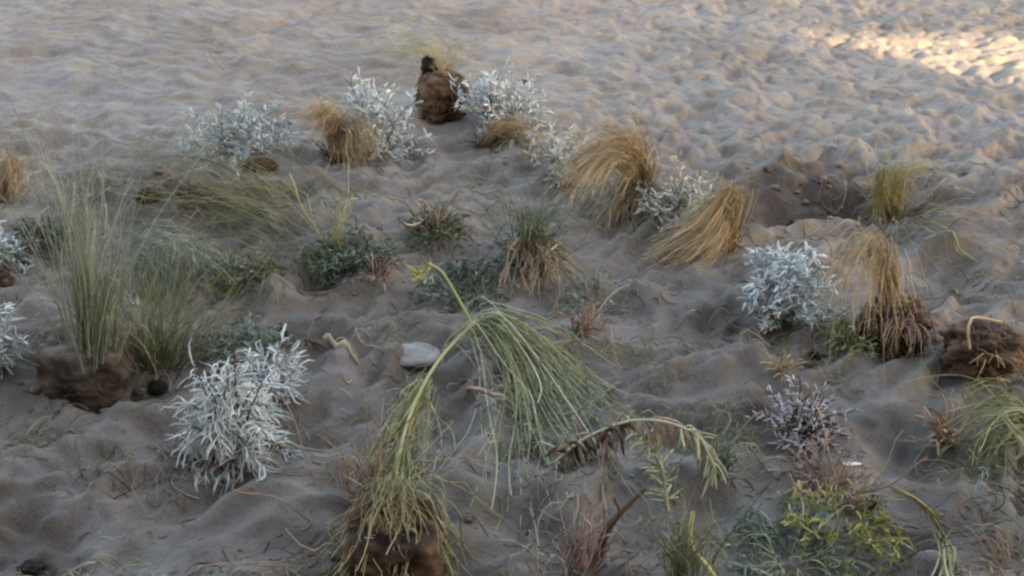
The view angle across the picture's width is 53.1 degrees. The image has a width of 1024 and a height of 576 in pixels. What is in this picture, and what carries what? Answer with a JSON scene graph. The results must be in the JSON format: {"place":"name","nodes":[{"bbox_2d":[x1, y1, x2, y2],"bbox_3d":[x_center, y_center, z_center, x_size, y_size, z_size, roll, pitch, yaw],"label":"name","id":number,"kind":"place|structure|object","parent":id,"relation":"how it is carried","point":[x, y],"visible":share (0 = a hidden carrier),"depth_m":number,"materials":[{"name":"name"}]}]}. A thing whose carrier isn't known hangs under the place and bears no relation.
{"place":"outdoors","nodes":[
{"label":"outdoors","id":0,"kind":"place"},
{"bbox_2d":[0,82,218,413],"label":"tall grass","id":1,"kind":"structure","parent":0,"point":[83,377],"depth_m":2.37,"materials":[{"name":"green plant"}]},
{"bbox_2d":[0,0,1023,575],"bbox_3d":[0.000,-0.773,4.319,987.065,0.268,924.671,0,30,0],"label":"sand","id":2,"kind":"structure","parent":0,"point":[786,78],"depth_m":3.15,"materials":[{"name":"beige sand"}]},
{"bbox_2d":[0,269,14,287],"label":"clod","id":3,"kind":"object","parent":2,"relation":"on","point":[7,279],"visible":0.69,"depth_m":2.89,"materials":[{"name":"brown soil"}]},
{"bbox_2d":[0,300,31,378],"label":"silver bush","id":4,"kind":"object","parent":2,"relation":"on","point":[17,342],"visible":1,"depth_m":2.47,"materials":[{"name":"plant"}]},
{"bbox_2d":[0,220,43,273],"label":"silver bush","id":5,"kind":"object","parent":2,"relation":"on","point":[5,241],"visible":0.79,"depth_m":2.97,"materials":[{"name":"blue plant"}]},
{"bbox_2d":[16,558,48,575],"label":"clod","id":6,"kind":"object","parent":2,"relation":"on","point":[33,567],"visible":0.98,"depth_m":1.97,"materials":[{"name":"soil"}]},
{"bbox_2d":[4,214,75,266],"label":"dark shrub","id":7,"kind":"object","parent":2,"relation":"on","point":[38,232],"visible":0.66,"depth_m":3.01,"materials":[{"name":"green plant"}]},
{"bbox_2d":[0,130,83,211],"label":"dry grass tuft","id":8,"kind":"object","parent":2,"relation":"on","point":[7,191],"visible":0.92,"depth_m":3.32,"materials":[{"name":"beige plant"}]},
{"bbox_2d":[134,187,160,204],"bbox_3d":[-1.168,-0.290,3.280,0.083,0.069,0.068,0,30,0],"label":"clod","id":9,"kind":"object","parent":2,"relation":"on","point":[148,190],"visible":0.69,"depth_m":3.26,"materials":[{"name":"brown soil"}]},
{"bbox_2d":[148,379,168,395],"bbox_3d":[-0.875,0.246,2.532,0.052,0.040,0.043,0,30,0],"label":"clod","id":10,"kind":"object","parent":2,"relation":"on","point":[157,387],"visible":1,"depth_m":2.52,"materials":[{"name":"soil"}]},
{"bbox_2d":[0,158,333,425],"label":"grass tuft","id":11,"kind":"object","parent":2,"relation":"on","point":[155,355],"visible":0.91,"depth_m":2.51,"materials":[{"name":"green plant"}]},
{"bbox_2d":[99,194,273,308],"bbox_3d":[-0.941,-0.116,2.857,0.501,0.301,0.372,-11,32,-18],"label":"grass tuft","id":12,"kind":"object","parent":2,"relation":"on","point":[145,255],"visible":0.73,"depth_m":2.83,"materials":[{"name":"green grass"},{"name":"pale straw grass"}]},
{"bbox_2d":[15,0,402,331],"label":"dry grass tuft","id":13,"kind":"object","parent":2,"relation":"on","point":[189,193],"visible":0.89,"depth_m":3.20,"materials":[{"name":"green plant"}]},
{"bbox_2d":[159,256,274,336],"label":"green plant","id":14,"kind":"object","parent":2,"relation":"on","point":[234,300],"visible":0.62,"depth_m":2.85,"materials":[{"name":"green plant"}]},
{"bbox_2d":[163,91,299,175],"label":"silver bush","id":15,"kind":"object","parent":2,"relation":"on","point":[237,148],"visible":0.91,"depth_m":3.61,"materials":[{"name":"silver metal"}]},
{"bbox_2d":[160,337,304,497],"bbox_3d":[-0.590,0.249,2.171,0.296,0.366,0.245,0,30,0],"label":"silver bush","id":16,"kind":"object","parent":2,"relation":"on","point":[231,426],"visible":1,"depth_m":2.16,"materials":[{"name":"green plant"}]},
{"bbox_2d":[179,309,298,386],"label":"green plant","id":17,"kind":"object","parent":2,"relation":"on","point":[267,339],"visible":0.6,"depth_m":2.65,"materials":[{"name":"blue plant"}]},
{"bbox_2d":[183,238,294,305],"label":"green plant","id":18,"kind":"object","parent":2,"relation":"on","point":[232,264],"visible":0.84,"depth_m":2.92,"materials":[{"name":"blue plant"}]},
{"bbox_2d":[242,157,277,171],"bbox_3d":[-0.884,-0.430,3.591,0.132,0.050,0.068,0,30,0],"label":"clod","id":19,"kind":"object","parent":2,"relation":"on","point":[260,161],"visible":0.74,"depth_m":3.57,"materials":[{"name":"brown soil"}]},
{"bbox_2d":[222,324,314,416],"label":"silver bush","id":20,"kind":"object","parent":2,"relation":"on","point":[282,374],"visible":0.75,"depth_m":2.45,"materials":[{"name":"plant"}]},
{"bbox_2d":[270,327,287,339],"bbox_3d":[-0.629,0.124,2.768,0.048,0.042,0.043,0,30,0],"label":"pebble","id":21,"kind":"object","parent":2,"relation":"on","point":[285,331],"visible":0.3,"depth_m":2.76,"materials":[{"name":"stone"}]},
{"bbox_2d":[305,320,314,345],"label":"twig","id":22,"kind":"object","parent":2,"relation":"on","point":[306,340],"visible":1,"depth_m":2.67,"materials":[{"name":"brown wood"}]},
{"bbox_2d":[303,337,327,348],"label":"twig","id":23,"kind":"object","parent":2,"relation":"on","point":[317,342],"visible":0.92,"depth_m":2.69,"materials":[{"name":"brown wood"}]},
{"bbox_2d":[274,62,404,172],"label":"dry grass tuft","id":24,"kind":"object","parent":2,"relation":"on","point":[339,140],"visible":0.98,"depth_m":3.59,"materials":[{"name":"beige plant"}]},
{"bbox_2d":[323,333,358,363],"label":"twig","id":25,"kind":"object","parent":2,"relation":"on","point":[344,342],"visible":0.89,"depth_m":2.66,"materials":[{"name":"beige wood"}]},
{"bbox_2d":[288,158,407,289],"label":"green plant","id":26,"kind":"object","parent":2,"relation":"on","point":[344,262],"visible":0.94,"depth_m":2.93,"materials":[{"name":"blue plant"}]},
{"bbox_2d":[198,257,534,575],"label":"willowy shrub","id":27,"kind":"object","parent":2,"relation":"on","point":[395,529],"visible":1,"depth_m":1.95,"materials":[{"name":"green plant"}]},
{"bbox_2d":[319,66,434,163],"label":"silver bush","id":28,"kind":"object","parent":2,"relation":"on","point":[379,113],"visible":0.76,"depth_m":3.68,"materials":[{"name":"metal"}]},
{"bbox_2d":[354,251,400,292],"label":"dry sprig","id":29,"kind":"object","parent":2,"relation":"on","point":[387,267],"visible":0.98,"depth_m":2.88,"materials":[{"name":"brown plant"}]},
{"bbox_2d":[341,2,494,90],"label":"dry grass tuft","id":30,"kind":"object","parent":2,"relation":"on","point":[421,51],"visible":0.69,"depth_m":4.47,"materials":[{"name":"plant"}]},
{"bbox_2d":[400,342,440,367],"bbox_3d":[-0.249,0.173,2.661,0.130,0.041,0.104,0,30,0],"label":"stone","id":31,"kind":"object","parent":2,"relation":"on","point":[420,354],"visible":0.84,"depth_m":2.63,"materials":[{"name":"white stone"}]},
{"bbox_2d":[389,193,473,259],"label":"green plant","id":32,"kind":"object","parent":2,"relation":"on","point":[421,224],"visible":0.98,"depth_m":3.10,"materials":[{"name":"green plant"}]},
{"bbox_2d":[412,50,470,123],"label":"overturned plant","id":33,"kind":"object","parent":2,"relation":"on","point":[436,94],"visible":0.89,"depth_m":3.97,"materials":[{"name":"beige plant"}]},
{"bbox_2d":[406,247,510,314],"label":"green plant","id":34,"kind":"object","parent":2,"relation":"on","point":[445,294],"visible":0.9,"depth_m":2.89,"materials":[{"name":"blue plant"}]},
{"bbox_2d":[465,386,511,405],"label":"twig","id":35,"kind":"object","parent":2,"relation":"on","point":[479,389],"visible":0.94,"depth_m":2.44,"materials":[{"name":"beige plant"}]},
{"bbox_2d":[448,56,555,143],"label":"silver bush","id":36,"kind":"object","parent":2,"relation":"on","point":[493,101],"visible":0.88,"depth_m":3.90,"materials":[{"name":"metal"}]},
{"bbox_2d":[457,114,557,168],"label":"dry grass tuft","id":37,"kind":"object","parent":2,"relation":"on","point":[509,128],"visible":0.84,"depth_m":3.81,"materials":[{"name":"beige plant"}]},
{"bbox_2d":[0,103,1023,575],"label":"plant litter","id":38,"kind":"object","parent":2,"relation":"on","point":[550,395],"visible":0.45,"depth_m":2.42,"materials":[{"name":"brown plant"}]},
{"bbox_2d":[9,147,1023,570],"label":"soil crumbs","id":39,"kind":"object","parent":2,"relation":"on","point":[35,389],"visible":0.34,"depth_m":2.63,"materials":[{"name":"brown soil"}]},
{"bbox_2d":[407,296,686,561],"bbox_3d":[0.077,0.294,2.365,0.670,0.188,0.895,0,30,0],"label":"weeping shrub","id":40,"kind":"object","parent":2,"relation":"on","point":[496,328],"visible":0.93,"depth_m":2.51,"materials":[{"name":"green plant"}]},
{"bbox_2d":[451,140,657,313],"bbox_3d":[0.107,-0.194,2.869,0.587,0.445,0.390,0,30,0],"label":"green plant","id":41,"kind":"object","parent":2,"relation":"on","point":[536,247],"visible":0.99,"depth_m":2.90,"materials":[{"name":"green plant"}]},
{"bbox_2d":[522,111,596,186],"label":"silver bush","id":42,"kind":"object","parent":2,"relation":"on","point":[546,149],"visible":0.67,"depth_m":3.47,"materials":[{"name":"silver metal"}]},
{"bbox_2d":[532,284,628,351],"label":"dry sprig","id":43,"kind":"object","parent":2,"relation":"on","point":[588,324],"visible":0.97,"depth_m":2.64,"materials":[{"name":"brown reddish-brown dry twigs"}]},
{"bbox_2d":[560,266,631,319],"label":"green plant","id":44,"kind":"object","parent":2,"relation":"on","point":[576,302],"visible":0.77,"depth_m":2.83,"materials":[{"name":"blue plant"}]},
{"bbox_2d":[529,74,670,252],"bbox_3d":[0.275,-0.422,3.248,0.448,0.419,0.552,0,30,0],"label":"dry grass tuft","id":45,"kind":"object","parent":2,"relation":"on","point":[630,159],"visible":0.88,"depth_m":3.18,"materials":[{"name":"beige plant"}]},
{"bbox_2d":[499,487,717,575],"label":"grass clump","id":46,"kind":"object","parent":2,"relation":"on","point":[597,553],"visible":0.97,"depth_m":1.97,"materials":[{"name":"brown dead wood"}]},
{"bbox_2d":[538,410,728,511],"bbox_3d":[0.248,0.346,2.176,0.423,0.227,0.152,12,32,20],"label":"arching plant","id":47,"kind":"object","parent":2,"relation":"on","point":[584,445],"visible":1,"depth_m":2.16,"materials":[{"name":"green plant"}]},
{"bbox_2d":[634,150,719,235],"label":"silver bush","id":48,"kind":"object","parent":2,"relation":"on","point":[682,198],"visible":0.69,"depth_m":3.15,"materials":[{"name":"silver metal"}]},
{"bbox_2d":[617,430,775,575],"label":"yellow stem plant","id":49,"kind":"object","parent":2,"relation":"on","point":[677,569],"visible":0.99,"depth_m":1.90,"materials":[{"name":"plant"}]},
{"bbox_2d":[631,170,767,271],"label":"dry grass tuft","id":50,"kind":"object","parent":2,"relation":"on","point":[714,222],"visible":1,"depth_m":3.01,"materials":[{"name":"beige plant"}]},
{"bbox_2d":[687,410,762,500],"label":"grass tuft","id":51,"kind":"object","parent":2,"relation":"on","point":[724,460],"visible":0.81,"depth_m":2.15,"materials":[{"name":"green plant"}]},
{"bbox_2d":[760,349,805,382],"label":"dry sprig","id":52,"kind":"object","parent":2,"relation":"on","point":[774,368],"visible":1,"depth_m":2.55,"materials":[{"name":"beige plant"}]},
{"bbox_2d":[707,496,876,575],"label":"feathery bush","id":53,"kind":"object","parent":2,"relation":"on","point":[775,533],"visible":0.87,"depth_m":2.01,"materials":[{"name":"green plant"}]},
{"bbox_2d":[737,240,852,333],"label":"silver bush","id":54,"kind":"object","parent":2,"relation":"on","point":[779,296],"visible":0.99,"depth_m":2.68,"materials":[{"name":"blue plant"}]},
{"bbox_2d":[746,375,864,462],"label":"silver bush","id":55,"kind":"object","parent":2,"relation":"on","point":[811,421],"visible":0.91,"depth_m":2.33,"materials":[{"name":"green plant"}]},
{"bbox_2d":[808,349,821,360],"bbox_3d":[0.777,0.179,2.661,0.070,0.037,0.050,0,30,0],"label":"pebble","id":56,"kind":"object","parent":2,"relation":"on","point":[814,356],"visible":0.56,"depth_m":2.65,"materials":[{"name":"stone"}]},
{"bbox_2d":[782,312,851,345],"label":"arched stem","id":57,"kind":"object","parent":2,"relation":"on","point":[795,330],"visible":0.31,"depth_m":2.71,"materials":[{"name":"plant"}]},
{"bbox_2d":[760,429,883,508],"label":"dry sprig","id":58,"kind":"object","parent":2,"relation":"on","point":[811,481],"visible":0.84,"depth_m":2.18,"materials":[{"name":"brown plant"}]},
{"bbox_2d":[815,317,881,366],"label":"green plant","id":59,"kind":"object","parent":2,"relation":"on","point":[854,339],"visible":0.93,"depth_m":2.63,"materials":[{"name":"green plant"}]},
{"bbox_2d":[776,400,927,575],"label":"green plant","id":60,"kind":"object","parent":2,"relation":"on","point":[852,504],"visible":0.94,"depth_m":2.03,"materials":[{"name":"green plant"}]},
{"bbox_2d":[843,462,861,465],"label":"twig","id":61,"kind":"object","parent":2,"relation":"on","point":[855,464],"visible":0.75,"depth_m":2.22,"materials":[{"name":"wood"}]},
{"bbox_2d":[791,217,968,392],"bbox_3d":[0.898,0.038,2.530,0.409,0.380,0.312,-24,38,-35],"label":"dead grass plant","id":62,"kind":"object","parent":2,"relation":"on","point":[898,324],"visible":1,"depth_m":2.54,"materials":[{"name":"beige plant"}]},
{"bbox_2d":[814,430,963,575],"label":"bent stem","id":63,"kind":"object","parent":2,"relation":"on","point":[931,515],"visible":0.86,"depth_m":2.04,"materials":[{"name":"plant"}]},
{"bbox_2d":[864,538,938,554],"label":"twig","id":64,"kind":"object","parent":2,"relation":"on","point":[907,546],"visible":0.37,"depth_m":2.06,"materials":[{"name":"wood"}]},
{"bbox_2d":[855,123,1001,262],"bbox_3d":[1.319,-0.276,3.210,0.418,0.418,0.533,0,30,0],"label":"dry grass tuft","id":65,"kind":"object","parent":2,"relation":"on","point":[885,181],"visible":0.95,"depth_m":3.29,"materials":[{"name":"plant"}]},
{"bbox_2d":[922,230,977,261],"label":"twig","id":66,"kind":"object","parent":2,"relation":"on","point":[961,250],"visible":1,"depth_m":3.05,"materials":[{"name":"wood"}]},
{"bbox_2d":[904,348,1023,507],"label":"green plant","id":67,"kind":"object","parent":2,"relation":"on","point":[943,431],"visible":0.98,"depth_m":2.26,"materials":[{"name":"green plant"}]},
{"bbox_2d":[934,314,1023,387],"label":"fallen root ball","id":68,"kind":"object","parent":2,"relation":"on","point":[964,340],"visible":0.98,"depth_m":2.46,"materials":[{"name":"brown soil"}]},
{"bbox_2d":[952,521,1023,575],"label":"green plant","id":69,"kind":"object","parent":2,"relation":"on","point":[994,555],"visible":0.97,"depth_m":1.96,"materials":[{"name":"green plant"}]}
]}

